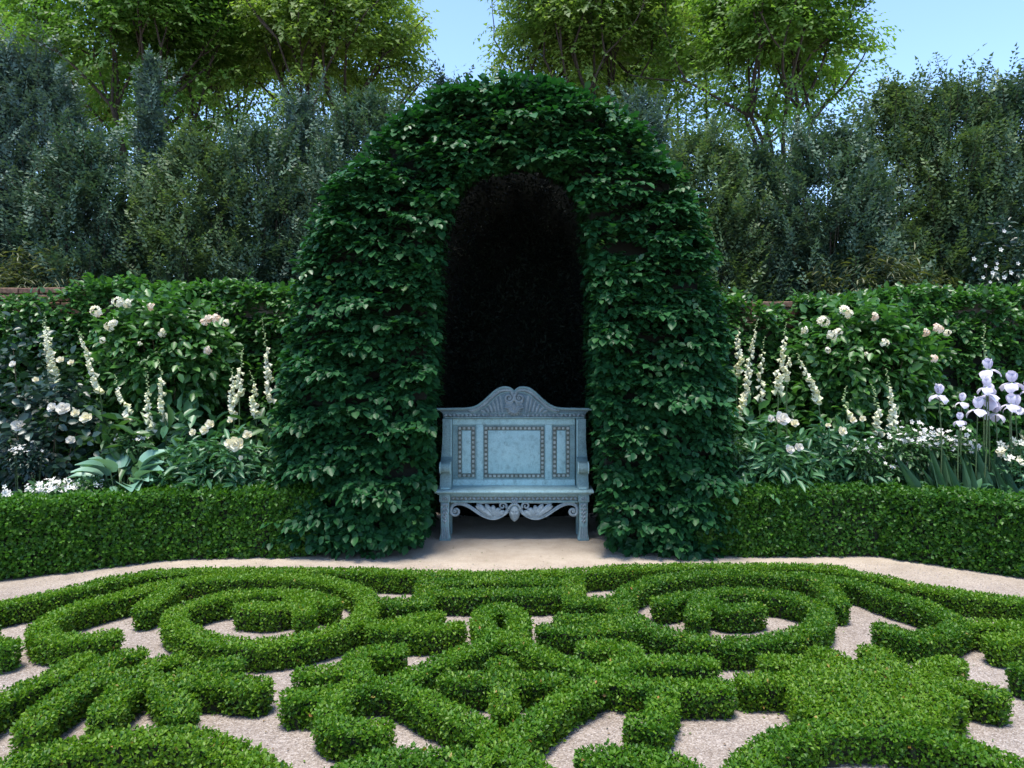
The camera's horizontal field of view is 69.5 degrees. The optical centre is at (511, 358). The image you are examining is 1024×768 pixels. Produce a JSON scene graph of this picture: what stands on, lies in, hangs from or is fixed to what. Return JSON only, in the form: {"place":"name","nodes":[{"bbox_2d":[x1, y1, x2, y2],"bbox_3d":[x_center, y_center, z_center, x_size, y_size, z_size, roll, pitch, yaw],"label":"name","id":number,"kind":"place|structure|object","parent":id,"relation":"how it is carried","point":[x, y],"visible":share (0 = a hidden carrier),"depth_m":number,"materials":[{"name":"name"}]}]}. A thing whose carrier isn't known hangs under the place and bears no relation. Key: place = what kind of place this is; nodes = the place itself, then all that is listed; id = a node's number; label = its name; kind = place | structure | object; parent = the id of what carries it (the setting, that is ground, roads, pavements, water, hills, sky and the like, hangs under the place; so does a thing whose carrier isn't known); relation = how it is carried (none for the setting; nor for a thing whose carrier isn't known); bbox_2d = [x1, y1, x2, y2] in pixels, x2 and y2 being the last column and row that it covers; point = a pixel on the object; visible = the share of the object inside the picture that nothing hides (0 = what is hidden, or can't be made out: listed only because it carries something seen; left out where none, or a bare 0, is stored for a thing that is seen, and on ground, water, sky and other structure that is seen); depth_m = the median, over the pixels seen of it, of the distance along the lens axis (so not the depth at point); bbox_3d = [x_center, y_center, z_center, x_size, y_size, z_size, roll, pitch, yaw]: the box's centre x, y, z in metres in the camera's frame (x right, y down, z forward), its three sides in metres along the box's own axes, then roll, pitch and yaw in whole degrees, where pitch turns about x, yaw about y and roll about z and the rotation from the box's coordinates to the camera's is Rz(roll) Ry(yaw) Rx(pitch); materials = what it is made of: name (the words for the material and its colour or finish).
{"place":"outdoors","nodes":[
{"label":"outdoors","id":0,"kind":"place"},
{"bbox_2d":[0,512,1023,767],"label":"ground","id":1,"kind":"structure","parent":0,"point":[520,544],"depth_m":4.68,"materials":[{"name":"beige gravel"}]},
{"bbox_2d":[0,634,25,674],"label":"box hedge","id":2,"kind":"object","parent":1,"relation":"on","point":[11,655],"visible":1,"depth_m":3.87,"materials":[{"name":"green plant"}]},
{"bbox_2d":[0,4,138,274],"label":"maple tree","id":3,"kind":"object","parent":1,"relation":"on","point":[109,115],"visible":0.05,"depth_m":15.54,"materials":[{"name":"green plant"}]},
{"bbox_2d":[0,645,276,756],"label":"box hedge","id":4,"kind":"object","parent":1,"relation":"on","point":[114,689],"visible":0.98,"depth_m":3.38,"materials":[{"name":"green plant"}]},
{"bbox_2d":[0,722,292,767],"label":"box hedge","id":5,"kind":"object","parent":1,"relation":"on","point":[141,747],"visible":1,"depth_m":2.87,"materials":[{"name":"green plant"}]},
{"bbox_2d":[0,287,300,316],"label":"brick wall","id":6,"kind":"structure","parent":1,"relation":"on","point":[16,291],"depth_m":7.58,"materials":[{"name":"brown brick"}]},
{"bbox_2d":[109,28,343,278],"bbox_3d":[-6.117,-3.444,15.874,5.203,10.174,3.614,0,0,0],"label":"maple tree","id":7,"kind":"object","parent":1,"relation":"on","point":[203,105],"visible":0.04,"depth_m":15.77,"materials":[{"name":"green plant"}]},
{"bbox_2d":[23,570,468,673],"bbox_3d":[-1.501,1.561,4.497,2.525,0.190,1.380,0,0,0],"label":"box hedge","id":8,"kind":"object","parent":1,"relation":"on","point":[301,605],"visible":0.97,"depth_m":4.34,"materials":[{"name":"green plant"}]},
{"bbox_2d":[324,741,471,767],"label":"box hedge","id":9,"kind":"object","parent":1,"relation":"on","point":[417,757],"visible":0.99,"depth_m":2.77,"materials":[{"name":"green plant"}]},
{"bbox_2d":[420,58,474,104],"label":"evergreen shrub","id":10,"kind":"object","parent":1,"relation":"on","point":[440,80],"visible":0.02,"depth_m":9.86,"materials":[{"name":"green plant"}]},
{"bbox_2d":[257,69,745,561],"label":"green arch","id":11,"kind":"structure","parent":1,"relation":"on","point":[357,417],"depth_m":6.09,"materials":[{"name":"green plant"}]},
{"bbox_2d":[435,654,572,738],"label":"box hedge","id":12,"kind":"object","parent":1,"relation":"on","point":[504,692],"visible":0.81,"depth_m":3.43,"materials":[{"name":"green plant"}]},
{"bbox_2d":[371,570,637,621],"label":"box hedge","id":13,"kind":"object","parent":1,"relation":"on","point":[539,595],"visible":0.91,"depth_m":4.71,"materials":[{"name":"green plant"}]},
{"bbox_2d":[275,601,738,767],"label":"box hedge","id":14,"kind":"object","parent":1,"relation":"on","point":[664,694],"visible":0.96,"depth_m":3.35,"materials":[{"name":"green plant"}]},
{"bbox_2d":[0,561,1023,628],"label":"box hedge","id":15,"kind":"object","parent":1,"relation":"on","point":[30,607],"visible":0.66,"depth_m":5.14,"materials":[{"name":"green plant"}]},
{"bbox_2d":[435,386,593,540],"bbox_3d":[0.020,0.947,6.800,1.437,1.386,0.380,0,0,0],"label":"garden bench","id":16,"kind":"object","parent":1,"relation":"on","point":[505,445],"visible":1,"depth_m":6.87,"materials":[{"name":"paint"}]},
{"bbox_2d":[28,199,1022,297],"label":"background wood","id":17,"kind":"object","parent":1,"relation":"on","point":[187,279],"visible":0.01,"depth_m":16.56,"materials":[{"name":"green plant"}]},
{"bbox_2d":[473,0,708,153],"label":"maple tree","id":18,"kind":"object","parent":1,"relation":"on","point":[568,40],"visible":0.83,"depth_m":13.02,"materials":[{"name":"green plant"}]},
{"bbox_2d":[572,738,705,767],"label":"box hedge","id":19,"kind":"object","parent":1,"relation":"on","point":[614,756],"visible":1,"depth_m":2.78,"materials":[{"name":"green plant"}]},
{"bbox_2d":[576,0,802,265],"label":"maple tree","id":20,"kind":"object","parent":1,"relation":"on","point":[637,71],"visible":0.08,"depth_m":15.84,"materials":[{"name":"green plant"}]},
{"bbox_2d":[534,568,977,670],"bbox_3d":[1.378,1.559,4.549,2.517,0.191,1.430,0,0,0],"label":"box hedge","id":21,"kind":"object","parent":1,"relation":"on","point":[701,603],"visible":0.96,"depth_m":4.40,"materials":[{"name":"green plant"}]},
{"bbox_2d":[719,716,1023,767],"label":"box hedge","id":22,"kind":"object","parent":1,"relation":"on","point":[814,743],"visible":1,"depth_m":2.93,"materials":[{"name":"green plant"}]},
{"bbox_2d":[721,301,1023,329],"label":"brick wall","id":23,"kind":"structure","parent":1,"relation":"on","point":[789,304],"depth_m":7.63,"materials":[{"name":"brown brick"}]},
{"bbox_2d":[731,642,1014,736],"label":"box hedge","id":24,"kind":"object","parent":1,"relation":"on","point":[869,683],"visible":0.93,"depth_m":3.39,"materials":[{"name":"green plant"}]},
{"bbox_2d":[963,617,1023,651],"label":"box hedge","id":25,"kind":"object","parent":1,"relation":"on","point":[982,626],"visible":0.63,"depth_m":4.16,"materials":[{"name":"green plant"}]},
{"bbox_2d":[980,630,1023,667],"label":"box hedge","id":26,"kind":"object","parent":1,"relation":"on","point":[1000,649],"visible":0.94,"depth_m":3.93,"materials":[{"name":"green plant"}]},
{"bbox_2d":[1003,659,1023,699],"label":"box hedge","id":27,"kind":"object","parent":1,"relation":"on","point":[1014,674],"visible":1,"depth_m":3.58,"materials":[{"name":"green plant"}]},
{"bbox_2d":[10,0,1023,264],"label":"sky","id":28,"kind":"structure","parent":0,"point":[959,28],"materials":[{"name":"blue"}]},
{"label":"flower bed soil","id":29,"kind":"structure","parent":0,"visible":0},
{"bbox_2d":[0,438,51,493],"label":"white flower clump","id":30,"kind":"object","parent":29,"relation":"on","point":[31,463],"visible":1,"depth_m":6.21,"materials":[{"name":"green plant"}]},
{"bbox_2d":[0,54,64,287],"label":"evergreen shrub","id":31,"kind":"object","parent":29,"relation":"on","point":[4,135],"visible":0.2,"depth_m":9.20,"materials":[{"name":"green plant"}]},
{"bbox_2d":[14,476,78,495],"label":"white flower clump","id":32,"kind":"object","parent":29,"relation":"on","point":[38,487],"visible":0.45,"depth_m":5.93,"materials":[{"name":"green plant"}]},
{"bbox_2d":[0,242,97,287],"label":"reedy shrub","id":33,"kind":"object","parent":29,"relation":"on","point":[17,262],"visible":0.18,"depth_m":8.51,"materials":[{"name":"green plant"}]},
{"bbox_2d":[0,304,99,490],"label":"shrub","id":34,"kind":"object","parent":29,"relation":"on","point":[7,350],"visible":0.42,"depth_m":6.92,"materials":[{"name":"green plant"}]},
{"bbox_2d":[43,314,60,477],"bbox_3d":[-4.138,0.597,6.799,0.468,2.046,0.303,0,0,37],"label":"foxglove","id":35,"kind":"object","parent":29,"relation":"on","point":[54,370],"visible":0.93,"depth_m":6.74,"materials":[{"name":"white plant"}]},
{"bbox_2d":[0,355,121,493],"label":"rose bush","id":36,"kind":"object","parent":29,"relation":"on","point":[62,408],"visible":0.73,"depth_m":6.42,"materials":[{"name":"green plant"}]},
{"bbox_2d":[0,15,138,287],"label":"evergreen shrub","id":37,"kind":"object","parent":29,"relation":"on","point":[30,76],"visible":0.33,"depth_m":9.50,"materials":[{"name":"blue plant"}]},
{"bbox_2d":[0,107,179,287],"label":"evergreen shrub","id":38,"kind":"object","parent":29,"relation":"on","point":[69,159],"visible":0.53,"depth_m":8.91,"materials":[{"name":"green plant"}]},
{"bbox_2d":[76,328,104,423],"bbox_3d":[-3.762,0.670,6.743,0.389,1.900,0.391,0,0,-27],"label":"foxglove","id":39,"kind":"object","parent":29,"relation":"on","point":[95,384],"visible":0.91,"depth_m":6.74,"materials":[{"name":"white plant"}]},
{"bbox_2d":[72,475,110,491],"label":"white flower clump","id":40,"kind":"object","parent":29,"relation":"on","point":[85,483],"visible":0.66,"depth_m":6.02,"materials":[{"name":"green plant"}]},
{"bbox_2d":[27,367,198,480],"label":"leafy plant","id":41,"kind":"object","parent":29,"relation":"on","point":[122,409],"visible":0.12,"depth_m":6.88,"materials":[{"name":"green plant"}]},
{"bbox_2d":[42,320,193,489],"bbox_3d":[-3.574,0.646,6.596,1.694,2.007,0.888,0,0,0],"label":"foxglove","id":42,"kind":"object","parent":29,"relation":"on","point":[105,431],"depth_m":6.47,"materials":[{"name":"green plant"}]},
{"bbox_2d":[67,449,169,491],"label":"hosta","id":43,"kind":"object","parent":29,"relation":"on","point":[93,466],"visible":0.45,"depth_m":6.15,"materials":[{"name":"green plant"}]},
{"bbox_2d":[110,428,154,484],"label":"white flower clump","id":44,"kind":"object","parent":29,"relation":"on","point":[127,442],"visible":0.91,"depth_m":6.44,"materials":[{"name":"green plant"}]},
{"bbox_2d":[0,0,268,203],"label":"maple tree","id":45,"kind":"object","parent":29,"relation":"on","point":[129,31],"visible":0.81,"depth_m":12.78,"materials":[{"name":"green plant"}]},
{"bbox_2d":[112,44,184,282],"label":"evergreen shrub","id":46,"kind":"object","parent":29,"relation":"on","point":[149,112],"visible":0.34,"depth_m":10.11,"materials":[{"name":"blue plant"}]},
{"bbox_2d":[143,376,156,446],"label":"foxglove","id":47,"kind":"object","parent":29,"relation":"on","point":[152,424],"visible":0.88,"depth_m":6.64,"materials":[{"name":"white plant"}]},
{"bbox_2d":[0,270,304,493],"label":"wall hedge","id":48,"kind":"object","parent":29,"relation":"on","point":[248,333],"depth_m":7.42,"materials":[{"name":"green plant"}]},
{"bbox_2d":[157,359,167,466],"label":"foxglove","id":49,"kind":"object","parent":29,"relation":"on","point":[160,407],"visible":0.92,"depth_m":6.65,"materials":[{"name":"white plant"}]},
{"bbox_2d":[77,282,250,437],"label":"flowering shrub","id":50,"kind":"object","parent":29,"relation":"on","point":[140,324],"visible":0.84,"depth_m":6.91,"materials":[{"name":"green plant"}]},
{"bbox_2d":[0,479,330,579],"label":"border hedge","id":51,"kind":"object","parent":29,"relation":"on","point":[67,531],"visible":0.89,"depth_m":5.91,"materials":[{"name":"green plant"}]},
{"bbox_2d":[116,382,245,485],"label":"leafy plant","id":52,"kind":"object","parent":29,"relation":"on","point":[187,413],"visible":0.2,"depth_m":6.76,"materials":[{"name":"green plant"}]},
{"bbox_2d":[104,97,277,286],"bbox_3d":[-4.098,-0.808,9.360,2.441,4.904,1.999,0,0,0],"label":"evergreen shrub","id":53,"kind":"object","parent":29,"relation":"on","point":[188,158],"visible":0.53,"depth_m":9.03,"materials":[{"name":"green plant"}]},
{"bbox_2d":[141,418,286,503],"bbox_3d":[-2.558,1.067,6.394,1.401,1.154,0.883,0,0,0],"label":"peony","id":54,"kind":"object","parent":29,"relation":"on","point":[238,465],"visible":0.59,"depth_m":6.25,"materials":[{"name":"green plant"}]},
{"bbox_2d":[233,349,244,424],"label":"foxglove","id":55,"kind":"object","parent":29,"relation":"on","point":[240,392],"visible":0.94,"depth_m":6.76,"materials":[{"name":"white plant"}]},
{"bbox_2d":[162,111,319,286],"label":"evergreen shrub","id":56,"kind":"object","parent":29,"relation":"on","point":[276,193],"visible":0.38,"depth_m":9.30,"materials":[{"name":"green plant"}]},
{"bbox_2d":[213,406,283,483],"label":"leafy plant","id":57,"kind":"object","parent":29,"relation":"on","point":[257,430],"visible":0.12,"depth_m":6.61,"materials":[{"name":"green plant"}]},
{"bbox_2d":[262,319,275,462],"bbox_3d":[-2.236,0.627,6.759,0.419,1.986,0.283,0,0,20],"label":"foxglove","id":58,"kind":"object","parent":29,"relation":"on","point":[267,392],"visible":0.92,"depth_m":6.79,"materials":[{"name":"white plant"}]},
{"bbox_2d":[251,65,335,285],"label":"evergreen shrub","id":59,"kind":"object","parent":29,"relation":"on","point":[300,109],"visible":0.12,"depth_m":10.07,"materials":[{"name":"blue plant"}]},
{"bbox_2d":[196,0,443,216],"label":"maple tree","id":60,"kind":"object","parent":29,"relation":"on","point":[305,37],"visible":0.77,"depth_m":13.03,"materials":[{"name":"green plant"}]},
{"bbox_2d":[272,68,413,285],"bbox_3d":[-1.867,-1.030,9.523,2.412,5.347,2.176,0,0,-30],"label":"evergreen shrub","id":61,"kind":"object","parent":29,"relation":"on","point":[358,119],"visible":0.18,"depth_m":9.27,"materials":[{"name":"green plant"}]},
{"label":"flower bed soil","id":62,"kind":"structure","parent":0,"visible":0},
{"bbox_2d":[606,81,692,189],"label":"evergreen shrub","id":63,"kind":"object","parent":62,"relation":"on","point":[650,115],"visible":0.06,"depth_m":10.08,"materials":[{"name":"green plant"}]},
{"bbox_2d":[651,106,796,301],"bbox_3d":[2.446,-0.788,9.344,2.112,4.863,2.140,0,0,40],"label":"evergreen shrub","id":64,"kind":"object","parent":62,"relation":"on","point":[722,160],"visible":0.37,"depth_m":9.00,"materials":[{"name":"green plant"}]},
{"bbox_2d":[722,434,750,473],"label":"white flower clump","id":65,"kind":"object","parent":62,"relation":"on","point":[741,455],"visible":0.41,"depth_m":6.24,"materials":[{"name":"green plant"}]},
{"bbox_2d":[733,327,743,432],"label":"foxglove","id":66,"kind":"object","parent":62,"relation":"on","point":[739,355],"visible":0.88,"depth_m":6.80,"materials":[{"name":"white plant"}]},
{"bbox_2d":[712,388,780,481],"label":"leafy plant","id":67,"kind":"object","parent":62,"relation":"on","point":[752,424],"visible":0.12,"depth_m":6.56,"materials":[{"name":"green plant"}]},
{"bbox_2d":[737,321,757,434],"bbox_3d":[2.030,0.640,6.704,0.402,1.961,0.387,0,0,0],"label":"foxglove","id":68,"kind":"object","parent":62,"relation":"on","point":[744,395],"visible":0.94,"depth_m":6.69,"materials":[{"name":"white plant"}]},
{"bbox_2d":[754,337,765,450],"bbox_3d":[2.273,0.705,6.851,0.422,1.829,0.261,0,0,-41],"label":"foxglove","id":69,"kind":"object","parent":62,"relation":"on","point":[762,394],"visible":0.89,"depth_m":6.81,"materials":[{"name":"white plant"}]},
{"bbox_2d":[629,0,903,298],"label":"maple tree","id":70,"kind":"object","parent":62,"relation":"on","point":[792,39],"visible":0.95,"depth_m":12.54,"materials":[{"name":"green plant"}]},
{"bbox_2d":[718,411,830,516],"bbox_3d":[2.230,1.067,6.413,1.272,1.266,0.852,0,0,0],"label":"peony","id":71,"kind":"object","parent":62,"relation":"on","point":[775,465],"visible":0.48,"depth_m":6.27,"materials":[{"name":"green plant"}]},
{"bbox_2d":[696,122,854,301],"bbox_3d":[3.211,-0.681,9.680,2.624,4.650,2.194,0,0,0],"label":"evergreen shrub","id":72,"kind":"object","parent":62,"relation":"on","point":[764,164],"visible":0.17,"depth_m":9.28,"materials":[{"name":"green plant"}]},
{"bbox_2d":[771,324,787,434],"bbox_3d":[2.363,0.644,6.742,0.450,1.951,0.258,0,0,-25],"label":"foxglove","id":73,"kind":"object","parent":62,"relation":"on","point":[778,386],"visible":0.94,"depth_m":6.69,"materials":[{"name":"white plant"}]},
{"bbox_2d":[796,353,822,425],"bbox_3d":[2.794,0.783,6.736,0.324,1.674,0.441,0,0,-33],"label":"foxglove","id":74,"kind":"object","parent":62,"relation":"on","point":[816,397],"visible":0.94,"depth_m":6.73,"materials":[{"name":"white plant"}]},
{"bbox_2d":[740,93,938,303],"bbox_3d":[3.919,-0.782,9.285,2.662,4.852,2.262,0,0,0],"label":"evergreen shrub","id":75,"kind":"object","parent":62,"relation":"on","point":[859,181],"visible":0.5,"depth_m":8.91,"materials":[{"name":"green plant"}]},
{"bbox_2d":[758,361,937,479],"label":"leafy plant","id":76,"kind":"object","parent":62,"relation":"on","point":[793,412],"visible":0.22,"depth_m":6.90,"materials":[{"name":"green plant"}]},
{"bbox_2d":[783,415,912,487],"bbox_3d":[2.863,1.070,6.501,1.270,1.188,0.782,0,0,0],"label":"peony","id":77,"kind":"object","parent":62,"relation":"on","point":[830,450],"visible":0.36,"depth_m":6.37,"materials":[{"name":"green plant"}]},
{"bbox_2d":[684,475,1023,577],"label":"border hedge","id":78,"kind":"object","parent":62,"relation":"on","point":[977,530],"visible":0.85,"depth_m":6.08,"materials":[{"name":"green plant"}]},
{"bbox_2d":[780,288,953,444],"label":"flowering shrub","id":79,"kind":"object","parent":62,"relation":"on","point":[890,335],"visible":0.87,"depth_m":6.91,"materials":[{"name":"green plant"}]},
{"bbox_2d":[842,436,891,483],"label":"white flower clump","id":80,"kind":"object","parent":62,"relation":"on","point":[864,454],"visible":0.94,"depth_m":6.25,"materials":[{"name":"green plant"}]},
{"bbox_2d":[712,279,1023,480],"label":"wall hedge","id":81,"kind":"object","parent":62,"relation":"on","point":[960,362],"depth_m":7.41,"materials":[{"name":"green plant"}]},
{"bbox_2d":[870,384,884,443],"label":"foxglove","id":82,"kind":"object","parent":62,"relation":"on","point":[878,414],"visible":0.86,"depth_m":6.68,"materials":[{"name":"white plant"}]},
{"bbox_2d":[796,237,964,296],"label":"reedy shrub","id":83,"kind":"object","parent":62,"relation":"on","point":[889,266],"visible":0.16,"depth_m":8.51,"materials":[{"name":"green plant"}]},
{"bbox_2d":[860,450,916,488],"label":"white flower clump","id":84,"kind":"object","parent":62,"relation":"on","point":[891,467],"visible":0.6,"depth_m":6.24,"materials":[{"name":"green plant"}]},
{"bbox_2d":[800,56,977,291],"bbox_3d":[5.042,-1.136,9.743,2.486,5.558,2.116,0,0,22],"label":"evergreen shrub","id":85,"kind":"object","parent":62,"relation":"on","point":[892,113],"visible":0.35,"depth_m":9.39,"materials":[{"name":"green plant"}]},
{"bbox_2d":[885,368,898,446],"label":"foxglove","id":86,"kind":"object","parent":62,"relation":"on","point":[892,414],"visible":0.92,"depth_m":6.63,"materials":[{"name":"white plant"}]},
{"bbox_2d":[879,419,934,481],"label":"white flower clump","id":87,"kind":"object","parent":62,"relation":"on","point":[899,441],"visible":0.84,"depth_m":6.25,"materials":[{"name":"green plant"}]},
{"bbox_2d":[893,383,956,490],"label":"iris","id":88,"kind":"object","parent":62,"relation":"on","point":[912,479],"visible":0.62,"depth_m":6.13,"materials":[{"name":"green plant"}]},
{"bbox_2d":[906,426,962,481],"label":"white flower clump","id":89,"kind":"object","parent":62,"relation":"on","point":[937,448],"visible":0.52,"depth_m":6.24,"materials":[{"name":"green plant"}]},
{"bbox_2d":[860,43,1023,292],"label":"evergreen shrub","id":90,"kind":"object","parent":62,"relation":"on","point":[950,97],"visible":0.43,"depth_m":9.04,"materials":[{"name":"green plant"}]},
{"bbox_2d":[922,412,981,491],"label":"iris","id":91,"kind":"object","parent":62,"relation":"on","point":[938,478],"visible":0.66,"depth_m":6.05,"materials":[{"name":"green plant"}]},
{"bbox_2d":[924,393,994,487],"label":"iris","id":92,"kind":"object","parent":62,"relation":"on","point":[962,397],"visible":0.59,"depth_m":6.18,"materials":[{"name":"purple plant"}]},
{"bbox_2d":[937,426,984,473],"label":"white flower clump","id":93,"kind":"object","parent":62,"relation":"on","point":[968,447],"visible":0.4,"depth_m":6.23,"materials":[{"name":"green plant"}]},
{"bbox_2d":[926,43,1023,290],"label":"evergreen shrub","id":94,"kind":"object","parent":62,"relation":"on","point":[1011,90],"visible":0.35,"depth_m":8.98,"materials":[{"name":"green plant"}]},
{"bbox_2d":[949,358,1001,482],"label":"iris","id":95,"kind":"object","parent":62,"relation":"on","point":[987,363],"visible":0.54,"depth_m":6.21,"materials":[{"name":"purple plant"}]},
{"bbox_2d":[953,396,1001,489],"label":"iris","id":96,"kind":"object","parent":62,"relation":"on","point":[978,402],"visible":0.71,"depth_m":6.11,"materials":[{"name":"green plant"}]},
{"bbox_2d":[961,383,999,490],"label":"iris","id":97,"kind":"object","parent":62,"relation":"on","point":[994,398],"visible":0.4,"depth_m":6.16,"materials":[{"name":"purple plant"}]},
{"bbox_2d":[956,212,1023,291],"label":"white blossom shrub","id":98,"kind":"object","parent":62,"relation":"on","point":[1001,252],"visible":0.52,"depth_m":8.49,"materials":[{"name":"green plant"}]},
{"bbox_2d":[971,393,1023,493],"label":"iris","id":99,"kind":"object","parent":62,"relation":"on","point":[999,481],"visible":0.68,"depth_m":6.07,"materials":[{"name":"green plant"}]},
{"bbox_2d":[977,376,1019,490],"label":"iris","id":100,"kind":"object","parent":62,"relation":"on","point":[986,382],"visible":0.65,"depth_m":6.08,"materials":[{"name":"purple plant"}]},
{"bbox_2d":[992,435,1023,486],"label":"cream flower clump","id":101,"kind":"object","parent":62,"relation":"on","point":[1004,454],"visible":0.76,"depth_m":6.09,"materials":[{"name":"white plant"}]},
{"bbox_2d":[995,370,1023,480],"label":"iris","id":102,"kind":"object","parent":62,"relation":"on","point":[1011,377],"visible":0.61,"depth_m":6.21,"materials":[{"name":"purple plant"}]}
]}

